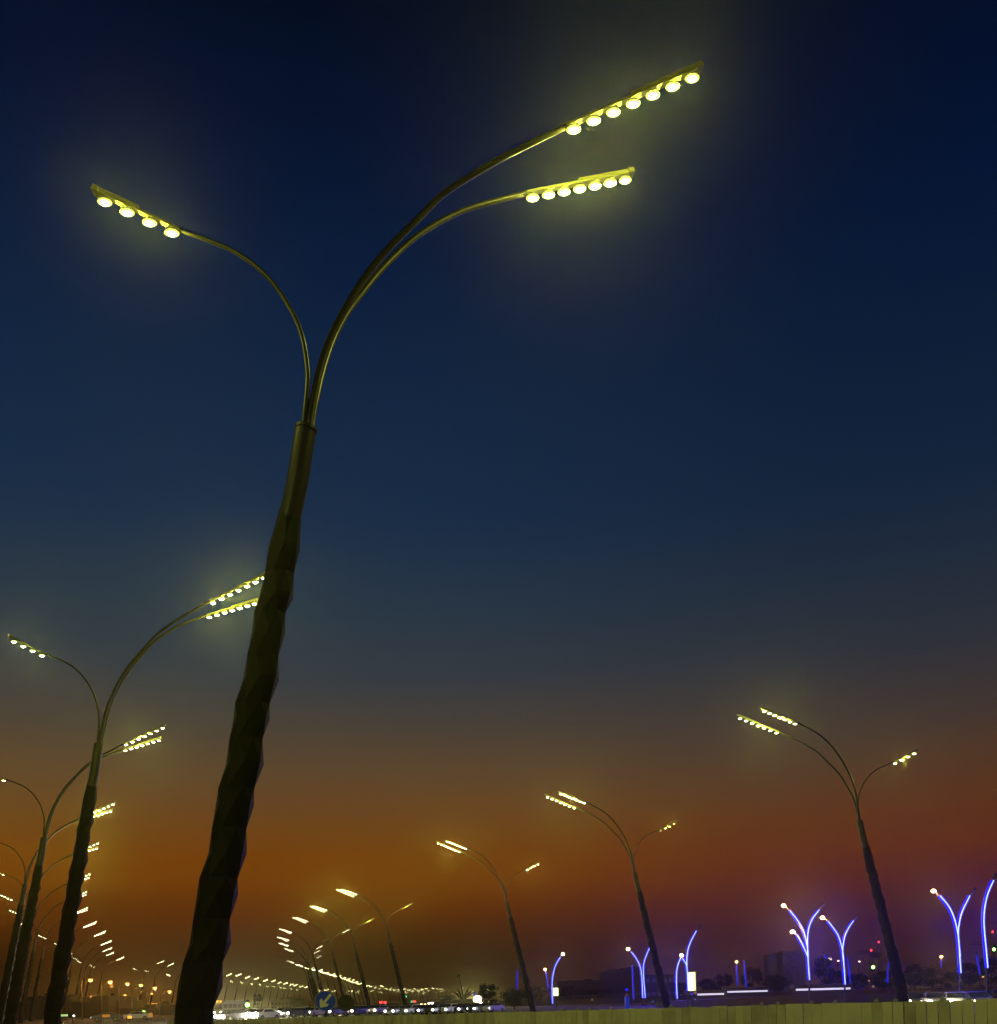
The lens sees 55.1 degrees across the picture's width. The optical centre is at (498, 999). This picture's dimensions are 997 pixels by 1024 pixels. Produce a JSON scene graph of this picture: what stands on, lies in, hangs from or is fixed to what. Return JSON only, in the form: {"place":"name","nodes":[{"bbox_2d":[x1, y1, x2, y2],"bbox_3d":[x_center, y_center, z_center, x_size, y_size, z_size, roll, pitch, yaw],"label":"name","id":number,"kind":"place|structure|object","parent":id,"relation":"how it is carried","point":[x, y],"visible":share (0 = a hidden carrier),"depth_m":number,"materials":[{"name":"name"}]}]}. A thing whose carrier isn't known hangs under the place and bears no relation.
{"place":"outdoors","nodes":[
{"label":"outdoors","id":0,"kind":"place"},
{"bbox_2d":[61,1013,904,1023],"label":"road","id":1,"kind":"structure","parent":0,"point":[159,1019],"depth_m":147.17,"materials":[{"name":"grey asphalt"}]},
{"bbox_2d":[91,1012,122,1021],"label":"car","id":2,"kind":"object","parent":1,"relation":"on","point":[113,1016],"visible":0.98,"depth_m":149.25,"materials":[{"name":"brown paint"}]},
{"bbox_2d":[123,1011,151,1019],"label":"car","id":3,"kind":"object","parent":1,"relation":"on","point":[141,1014],"visible":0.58,"depth_m":159.17,"materials":[{"name":"grey paint"}]},
{"bbox_2d":[213,1000,245,1013],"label":"bus","id":4,"kind":"object","parent":1,"relation":"on","point":[219,1007],"visible":0.54,"depth_m":187.21,"materials":[{"name":"grey paint"}]},
{"bbox_2d":[214,1009,249,1019],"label":"car","id":5,"kind":"object","parent":1,"relation":"on","point":[232,1014],"visible":0.83,"depth_m":117.08,"materials":[{"name":"grey paint"}]},
{"bbox_2d":[250,1009,280,1018],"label":"car","id":6,"kind":"object","parent":1,"relation":"on","point":[261,1013],"visible":0.77,"depth_m":121.12,"materials":[{"name":"grey paint"}]},
{"bbox_2d":[280,1007,308,1017],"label":"car","id":7,"kind":"object","parent":1,"relation":"on","point":[294,1012],"visible":0.89,"depth_m":137.05,"materials":[{"name":"grey paint"}]},
{"bbox_2d":[306,1007,328,1016],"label":"car","id":8,"kind":"object","parent":1,"relation":"on","point":[314,1011],"visible":0.61,"depth_m":141.04,"materials":[{"name":"grey paint"}]},
{"bbox_2d":[315,991,335,1016],"bbox_3d":[-7.317,0.807,40.535,0.864,2.370,0.116,-2,0,-10],"label":"road sign","id":9,"kind":"object","parent":1,"relation":"on","point":[325,1001],"visible":0.97,"depth_m":40.49,"materials":[{"name":"blue metal"}]},
{"bbox_2d":[327,1006,348,1015],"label":"car","id":10,"kind":"object","parent":1,"relation":"on","point":[335,1010],"visible":0.59,"depth_m":144.96,"materials":[{"name":"blue paint"}]},
{"bbox_2d":[338,995,353,1016],"bbox_3d":[-7.006,0.874,44.032,0.763,2.219,0.125,-2,0,0],"label":"road sign","id":11,"kind":"object","parent":1,"relation":"on","point":[345,1003],"visible":0.96,"depth_m":43.99,"materials":[{"name":"grey metal"}]},
{"bbox_2d":[347,1006,369,1014],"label":"car","id":12,"kind":"object","parent":1,"relation":"on","point":[356,1010],"visible":0.75,"depth_m":149.14,"materials":[{"name":"blue paint"}]},
{"bbox_2d":[369,1005,388,1013],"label":"car","id":13,"kind":"object","parent":1,"relation":"on","point":[378,1009],"visible":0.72,"depth_m":152.88,"materials":[{"name":"blue paint"}]},
{"bbox_2d":[383,1005,407,1015],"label":"car","id":14,"kind":"object","parent":1,"relation":"on","point":[395,1009],"visible":0.58,"depth_m":126.53,"materials":[{"name":"grey paint"}]},
{"bbox_2d":[402,1005,421,1014],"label":"car","id":15,"kind":"object","parent":1,"relation":"on","point":[410,1009],"visible":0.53,"depth_m":127.56,"materials":[{"name":"grey paint"}]},
{"bbox_2d":[413,1004,435,1014],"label":"car","id":16,"kind":"object","parent":1,"relation":"on","point":[422,1009],"visible":0.61,"depth_m":128.64,"materials":[{"name":"grey paint"}]},
{"bbox_2d":[426,1004,448,1014],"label":"car","id":17,"kind":"object","parent":1,"relation":"on","point":[436,1008],"visible":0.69,"depth_m":129.66,"materials":[{"name":"grey paint"}]},
{"bbox_2d":[439,1003,460,1013],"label":"car","id":18,"kind":"object","parent":1,"relation":"on","point":[448,1008],"visible":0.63,"depth_m":130.64,"materials":[{"name":"grey paint"}]},
{"bbox_2d":[453,1003,474,1013],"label":"car","id":19,"kind":"object","parent":1,"relation":"on","point":[462,1007],"visible":0.67,"depth_m":131.74,"materials":[{"name":"grey paint"}]},
{"bbox_2d":[16,999,950,1023],"bbox_3d":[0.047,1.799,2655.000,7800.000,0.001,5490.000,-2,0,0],"label":"ground","id":20,"kind":"structure","parent":0,"point":[544,1008],"depth_m":185.37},
{"bbox_2d":[17,999,45,1019],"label":"building","id":21,"kind":"structure","parent":20,"relation":"on","point":[39,1010],"depth_m":236.70,"materials":[{"name":"brown"}]},
{"bbox_2d":[0,872,90,1016],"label":"street lamp","id":22,"kind":"object","parent":20,"relation":"on","point":[34,918],"visible":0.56,"depth_m":137.00,"materials":[{"name":"metal"}]},
{"bbox_2d":[9,890,87,1022],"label":"street lamp","id":23,"kind":"object","parent":20,"relation":"on","point":[24,995],"visible":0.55,"depth_m":157.18,"materials":[{"name":"metal"}]},
{"bbox_2d":[0,841,98,1023],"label":"street lamp","id":24,"kind":"object","parent":20,"relation":"on","point":[93,844],"visible":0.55,"depth_m":111.96,"materials":[{"name":"metal"}]},
{"bbox_2d":[0,801,115,1023],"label":"street lamp","id":25,"kind":"object","parent":20,"relation":"on","point":[7,975],"visible":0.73,"depth_m":90.29,"materials":[{"name":"metal"}]},
{"bbox_2d":[28,906,87,1021],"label":"street lamp","id":26,"kind":"object","parent":20,"relation":"on","point":[32,1007],"visible":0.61,"depth_m":181.61,"materials":[{"name":"metal"}]},
{"bbox_2d":[63,994,90,1017],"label":"building","id":27,"kind":"structure","parent":20,"relation":"on","point":[72,998],"depth_m":255.67,"materials":[{"name":"brown"}]},
{"bbox_2d":[54,930,105,1017],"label":"street lamp","id":28,"kind":"object","parent":20,"relation":"on","point":[66,993],"visible":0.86,"depth_m":236.54,"materials":[{"name":"metal"}]},
{"bbox_2d":[70,1000,91,1017],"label":"building","id":29,"kind":"structure","parent":20,"relation":"on","point":[75,1008],"depth_m":255.00,"materials":[{"name":"brown"}]},
{"bbox_2d":[1,724,165,1023],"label":"street lamp","id":30,"kind":"object","parent":20,"relation":"on","point":[13,1002],"visible":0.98,"depth_m":66.25,"materials":[{"name":"metal"}]},
{"bbox_2d":[71,940,110,995],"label":"street lamp","id":31,"kind":"object","parent":20,"relation":"on","point":[78,983],"visible":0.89,"depth_m":269.21,"materials":[{"name":"metal"}]},
{"bbox_2d":[71,947,111,996],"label":"street lamp","id":32,"kind":"object","parent":20,"relation":"on","point":[85,971],"visible":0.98,"depth_m":299.51,"materials":[{"name":"metal"}]},
{"bbox_2d":[91,993,137,1015],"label":"building","id":33,"kind":"structure","parent":20,"relation":"on","point":[108,1003],"depth_m":245.00,"materials":[{"name":"brown"}]},
{"bbox_2d":[116,998,145,1014],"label":"building","id":34,"kind":"structure","parent":20,"relation":"on","point":[127,1003],"depth_m":257.22,"materials":[{"name":"brown"}]},
{"bbox_2d":[8,572,264,1023],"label":"street lamp","id":35,"kind":"object","parent":20,"relation":"on","point":[55,996],"visible":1,"depth_m":43.19,"materials":[{"name":"metal"}]},
{"bbox_2d":[120,1005,158,1015],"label":"building","id":36,"kind":"structure","parent":20,"relation":"on","point":[153,1010],"depth_m":250.00,"materials":[{"name":"brown"}]},
{"bbox_2d":[159,1004,175,1014],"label":"building","id":37,"kind":"structure","parent":20,"relation":"on","point":[167,1010],"depth_m":250.00,"materials":[{"name":"brown"}]},
{"bbox_2d":[253,993,262,1005],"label":"tree","id":38,"kind":"object","parent":20,"relation":"on","point":[258,999],"visible":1,"depth_m":419.46,"materials":[{"name":"green plant"}]},
{"bbox_2d":[271,997,303,1009],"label":"building","id":39,"kind":"structure","parent":20,"relation":"on","point":[291,1002],"depth_m":330.00,"materials":[{"name":"grey"}]},
{"bbox_2d":[278,942,318,1006],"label":"street lamp","id":40,"kind":"object","parent":20,"relation":"on","point":[311,986],"visible":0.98,"depth_m":299.19,"materials":[{"name":"metal"}]},
{"bbox_2d":[279,937,317,997],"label":"street lamp","id":41,"kind":"object","parent":20,"relation":"on","point":[313,984],"visible":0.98,"depth_m":274.66,"materials":[{"name":"metal"}]},
{"bbox_2d":[279,928,326,991],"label":"street lamp","id":42,"kind":"object","parent":20,"relation":"on","point":[318,979],"visible":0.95,"depth_m":244.66,"materials":[{"name":"metal"}]},
{"bbox_2d":[294,917,349,995],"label":"street lamp","id":43,"kind":"object","parent":20,"relation":"on","point":[338,978],"visible":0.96,"depth_m":214.63,"materials":[{"name":"metal"}]},
{"bbox_2d":[309,905,374,1004],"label":"street lamp","id":44,"kind":"object","parent":20,"relation":"on","point":[368,1002],"visible":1,"depth_m":190.31,"materials":[{"name":"metal"}]},
{"bbox_2d":[336,888,411,1004],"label":"street lamp","id":45,"kind":"object","parent":20,"relation":"on","point":[401,988],"visible":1,"depth_m":164.25,"materials":[{"name":"metal"}]},
{"bbox_2d":[90,60,703,1023],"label":"street lamp","id":46,"kind":"object","parent":20,"relation":"on","point":[200,984],"visible":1,"depth_m":19.81,"materials":[{"name":"metal"}]},
{"bbox_2d":[467,1003,489,1012],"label":"car","id":47,"kind":"object","parent":20,"relation":"on","point":[477,1007],"visible":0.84,"depth_m":132.45,"materials":[{"name":"grey paint"}]},
{"bbox_2d":[436,840,539,1011],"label":"street lamp","id":48,"kind":"object","parent":20,"relation":"on","point":[527,987],"visible":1,"depth_m":118.85,"materials":[{"name":"metal"}]},
{"bbox_2d":[478,983,498,1010],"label":"tree","id":49,"kind":"object","parent":20,"relation":"on","point":[491,993],"visible":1,"depth_m":119.75,"materials":[{"name":"green plant"}]},
{"bbox_2d":[481,1002,504,1012],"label":"car","id":50,"kind":"object","parent":20,"relation":"on","point":[497,1006],"visible":0.78,"depth_m":133.97,"materials":[{"name":"blue paint"}]},
{"bbox_2d":[499,987,530,1009],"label":"tree","id":51,"kind":"object","parent":20,"relation":"on","point":[514,996],"visible":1,"depth_m":109.82,"materials":[{"name":"green plant"}]},
{"bbox_2d":[357,992,690,1006],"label":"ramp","id":52,"kind":"structure","parent":20,"relation":"on","point":[613,1000],"depth_m":250.00,"materials":[{"name":"concrete"}]},
{"bbox_2d":[453,987,475,998],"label":"spiky plant","id":53,"kind":"object","parent":52,"relation":"on","point":[466,995],"visible":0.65,"depth_m":254.83,"materials":[{"name":"green plant"}]},
{"bbox_2d":[524,985,549,1005],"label":"tree","id":54,"kind":"object","parent":20,"relation":"on","point":[538,992],"visible":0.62,"depth_m":238.76,"materials":[{"name":"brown plant"}]},
{"bbox_2d":[551,953,564,1005],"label":"blue lamp","id":55,"kind":"object","parent":20,"relation":"on","point":[557,961],"visible":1,"depth_m":211.82,"materials":[{"name":"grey metal"}]},
{"bbox_2d":[558,985,584,999],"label":"tree","id":56,"kind":"object","parent":20,"relation":"on","point":[568,993],"visible":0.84,"depth_m":298.25,"materials":[{"name":"green plant"}]},
{"bbox_2d":[167,995,996,1023],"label":"fence","id":57,"kind":"object","parent":20,"relation":"on","point":[966,1011],"visible":0.9,"depth_m":19.55,"materials":[{"name":"grey metal"}]},
{"bbox_2d":[574,989,609,998],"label":"tree","id":58,"kind":"object","parent":20,"relation":"on","point":[585,993],"visible":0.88,"depth_m":258.12,"materials":[{"name":"green plant"}]},
{"bbox_2d":[545,791,676,1007],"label":"street lamp","id":59,"kind":"object","parent":20,"relation":"on","point":[663,988],"visible":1,"depth_m":93.14,"materials":[{"name":"metal"}]},
{"bbox_2d":[626,947,643,1005],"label":"blue lamp","id":60,"kind":"object","parent":20,"relation":"on","point":[640,968],"visible":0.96,"depth_m":171.84,"materials":[{"name":"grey metal"}]},
{"bbox_2d":[642,948,649,1005],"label":"blue lamp","id":61,"kind":"object","parent":20,"relation":"on","point":[644,960],"visible":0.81,"depth_m":175.84,"materials":[{"name":"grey metal"}]},
{"bbox_2d":[666,981,690,994],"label":"tree","id":62,"kind":"object","parent":20,"relation":"on","point":[682,986],"visible":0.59,"depth_m":259.02,"materials":[{"name":"green plant"}]},
{"bbox_2d":[675,954,683,1000],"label":"blue lamp","id":63,"kind":"object","parent":20,"relation":"on","point":[676,974],"visible":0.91,"depth_m":149.85,"materials":[{"name":"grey metal"}]},
{"bbox_2d":[681,924,701,1006],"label":"blue lamp","id":64,"kind":"object","parent":20,"relation":"on","point":[685,960],"visible":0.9,"depth_m":139.85,"materials":[{"name":"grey metal"}]},
{"bbox_2d":[688,972,695,1006],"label":"lit panel","id":65,"kind":"object","parent":20,"relation":"on","point":[691,981],"visible":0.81,"depth_m":129.99,"materials":[{"name":"white plastic"}]},
{"bbox_2d":[696,978,720,990],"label":"tree","id":66,"kind":"object","parent":20,"relation":"on","point":[711,986],"visible":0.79,"depth_m":298.76,"materials":[{"name":"green plant"}]},
{"bbox_2d":[693,990,725,999],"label":"bus","id":67,"kind":"object","parent":20,"relation":"on","point":[711,994],"visible":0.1,"depth_m":173.81,"materials":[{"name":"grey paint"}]},
{"bbox_2d":[714,973,733,989],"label":"tree","id":68,"kind":"object","parent":20,"relation":"on","point":[728,979],"visible":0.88,"depth_m":339.32,"materials":[{"name":"green plant"}]},
{"bbox_2d":[722,987,769,997],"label":"bus","id":69,"kind":"object","parent":20,"relation":"on","point":[736,992],"visible":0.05,"depth_m":188.80,"materials":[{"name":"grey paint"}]},
{"bbox_2d":[740,967,762,986],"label":"tree","id":70,"kind":"object","parent":20,"relation":"on","point":[754,975],"visible":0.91,"depth_m":338.40,"materials":[{"name":"green plant"}]},
{"bbox_2d":[757,973,792,992],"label":"tree","id":71,"kind":"object","parent":20,"relation":"on","point":[776,984],"visible":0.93,"depth_m":298.66,"materials":[{"name":"green plant"}]},
{"bbox_2d":[781,903,824,1001],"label":"blue lamp","id":72,"kind":"object","parent":20,"relation":"on","point":[805,948],"visible":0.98,"depth_m":107.86,"materials":[{"name":"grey metal"}]},
{"bbox_2d":[789,983,853,995],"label":"bus","id":73,"kind":"object","parent":20,"relation":"on","point":[819,989],"visible":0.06,"depth_m":158.80,"materials":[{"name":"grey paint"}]},
{"bbox_2d":[813,956,834,983],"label":"tree","id":74,"kind":"object","parent":20,"relation":"on","point":[818,969],"visible":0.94,"depth_m":239.73,"materials":[{"name":"green plant"}]},
{"bbox_2d":[656,990,996,1007],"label":"embankment","id":75,"kind":"structure","parent":20,"relation":"on","point":[817,999],"depth_m":140.00,"materials":[{"name":"grey concrete"}]},
{"bbox_2d":[737,707,917,1001],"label":"street lamp","id":76,"kind":"object","parent":20,"relation":"on","point":[899,980],"visible":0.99,"depth_m":67.83,"materials":[{"name":"metal"}]},
{"bbox_2d":[825,970,849,983],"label":"tree","id":77,"kind":"object","parent":20,"relation":"on","point":[838,976],"visible":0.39,"depth_m":248.86,"materials":[{"name":"green plant"}]},
{"bbox_2d":[820,915,858,1002],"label":"blue lamp","id":78,"kind":"object","parent":20,"relation":"on","point":[841,944],"visible":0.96,"depth_m":114.86,"materials":[{"name":"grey metal"}]},
{"bbox_2d":[846,972,870,989],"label":"tree","id":79,"kind":"object","parent":20,"relation":"on","point":[858,983],"visible":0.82,"depth_m":268.18,"materials":[{"name":"green plant"}]},
{"bbox_2d":[855,949,879,987],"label":"tower crane","id":80,"kind":"object","parent":20,"relation":"on","point":[875,955],"visible":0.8,"depth_m":619.06,"materials":[{"name":"grey metal"}]},
{"bbox_2d":[872,941,886,988],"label":"tower crane","id":81,"kind":"object","parent":20,"relation":"on","point":[881,955],"visible":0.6,"depth_m":699.63,"materials":[{"name":"grey metal"}]},
{"bbox_2d":[869,970,892,988],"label":"tree","id":82,"kind":"object","parent":20,"relation":"on","point":[875,982],"visible":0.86,"depth_m":279.29,"materials":[{"name":"green plant"}]},
{"bbox_2d":[770,986,996,995],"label":"wall","id":83,"kind":"structure","parent":20,"relation":"on","point":[879,991],"depth_m":215.00,"materials":[{"name":"grey concrete"}]},
{"bbox_2d":[903,964,925,987],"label":"tree","id":84,"kind":"object","parent":20,"relation":"on","point":[908,972],"visible":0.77,"depth_m":258.92,"materials":[{"name":"green plant"}]},
{"bbox_2d":[908,993,923,1000],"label":"car","id":85,"kind":"object","parent":20,"relation":"on","point":[915,996],"visible":0.16,"depth_m":86.80,"materials":[{"name":"grey paint"}]},
{"bbox_2d":[913,965,950,987],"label":"tree","id":86,"kind":"object","parent":20,"relation":"on","point":[930,972],"visible":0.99,"depth_m":249.32,"materials":[{"name":"green plant"}]},
{"bbox_2d":[921,992,943,1002],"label":"car","id":87,"kind":"object","parent":20,"relation":"on","point":[933,996],"visible":0.18,"depth_m":82.98,"materials":[{"name":"grey paint"}]},
{"bbox_2d":[889,985,996,1001],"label":"railing","id":88,"kind":"object","parent":20,"relation":"on","point":[920,989],"visible":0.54,"depth_m":124.97,"materials":[{"name":"grey metal"}]},
{"bbox_2d":[939,971,958,987],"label":"tree","id":89,"kind":"object","parent":20,"relation":"on","point":[954,977],"visible":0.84,"depth_m":258.86,"materials":[{"name":"green plant"}]},
{"bbox_2d":[941,992,964,1001],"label":"car","id":90,"kind":"object","parent":20,"relation":"on","point":[953,996],"visible":0.12,"depth_m":79.94,"materials":[{"name":"grey paint"}]},
{"bbox_2d":[931,887,976,991],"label":"blue lamp","id":91,"kind":"object","parent":20,"relation":"on","point":[956,925],"visible":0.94,"depth_m":95.86,"materials":[{"name":"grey metal"}]},
{"bbox_2d":[954,962,985,986],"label":"tree","id":92,"kind":"object","parent":20,"relation":"on","point":[970,977],"visible":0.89,"depth_m":248.95,"materials":[{"name":"green plant"}]},
{"bbox_2d":[962,991,992,1005],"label":"car","id":93,"kind":"object","parent":20,"relation":"on","point":[980,995],"visible":0.08,"depth_m":76.93,"materials":[{"name":"grey paint"}]},
{"bbox_2d":[970,931,996,985],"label":"tower crane","id":94,"kind":"object","parent":20,"relation":"on","point":[992,944],"visible":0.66,"depth_m":639.91,"materials":[{"name":"grey metal"}]},
{"bbox_2d":[977,956,996,985],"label":"tree","id":95,"kind":"object","parent":20,"relation":"on","point":[992,961],"visible":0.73,"depth_m":229.69,"materials":[{"name":"green plant"}]},
{"bbox_2d":[981,871,996,992],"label":"blue lamp","id":96,"kind":"object","parent":20,"relation":"on","point":[983,910],"visible":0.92,"depth_m":91.87,"materials":[{"name":"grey metal"}]},
{"bbox_2d":[0,0,996,1006],"label":"sky","id":97,"kind":"structure","parent":0,"point":[601,480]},
{"bbox_2d":[557,979,602,999],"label":"building","id":98,"kind":"structure","parent":0,"point":[589,984],"depth_m":480.00,"materials":[{"name":"grey"}]},
{"bbox_2d":[599,970,611,997],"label":"building","id":99,"kind":"structure","parent":0,"point":[605,977],"depth_m":500.00,"materials":[{"name":"grey"}]},
{"bbox_2d":[608,968,628,997],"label":"building","id":100,"kind":"structure","parent":0,"point":[620,980],"depth_m":505.00,"materials":[{"name":"grey"}]},
{"bbox_2d":[624,966,639,996],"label":"building","id":101,"kind":"structure","parent":0,"point":[636,971],"depth_m":510.00,"materials":[{"name":"grey"}]},
{"bbox_2d":[640,974,673,995],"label":"building","id":102,"kind":"structure","parent":0,"point":[651,987],"depth_m":520.00,"materials":[{"name":"grey"}]},
{"bbox_2d":[763,954,775,992],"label":"tower","id":103,"kind":"structure","parent":0,"point":[769,967],"depth_m":900.00,"materials":[{"name":"grey"}]},
{"bbox_2d":[777,950,804,992],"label":"building","id":104,"kind":"structure","parent":0,"point":[791,965],"depth_m":860.00,"materials":[{"name":"grey"}]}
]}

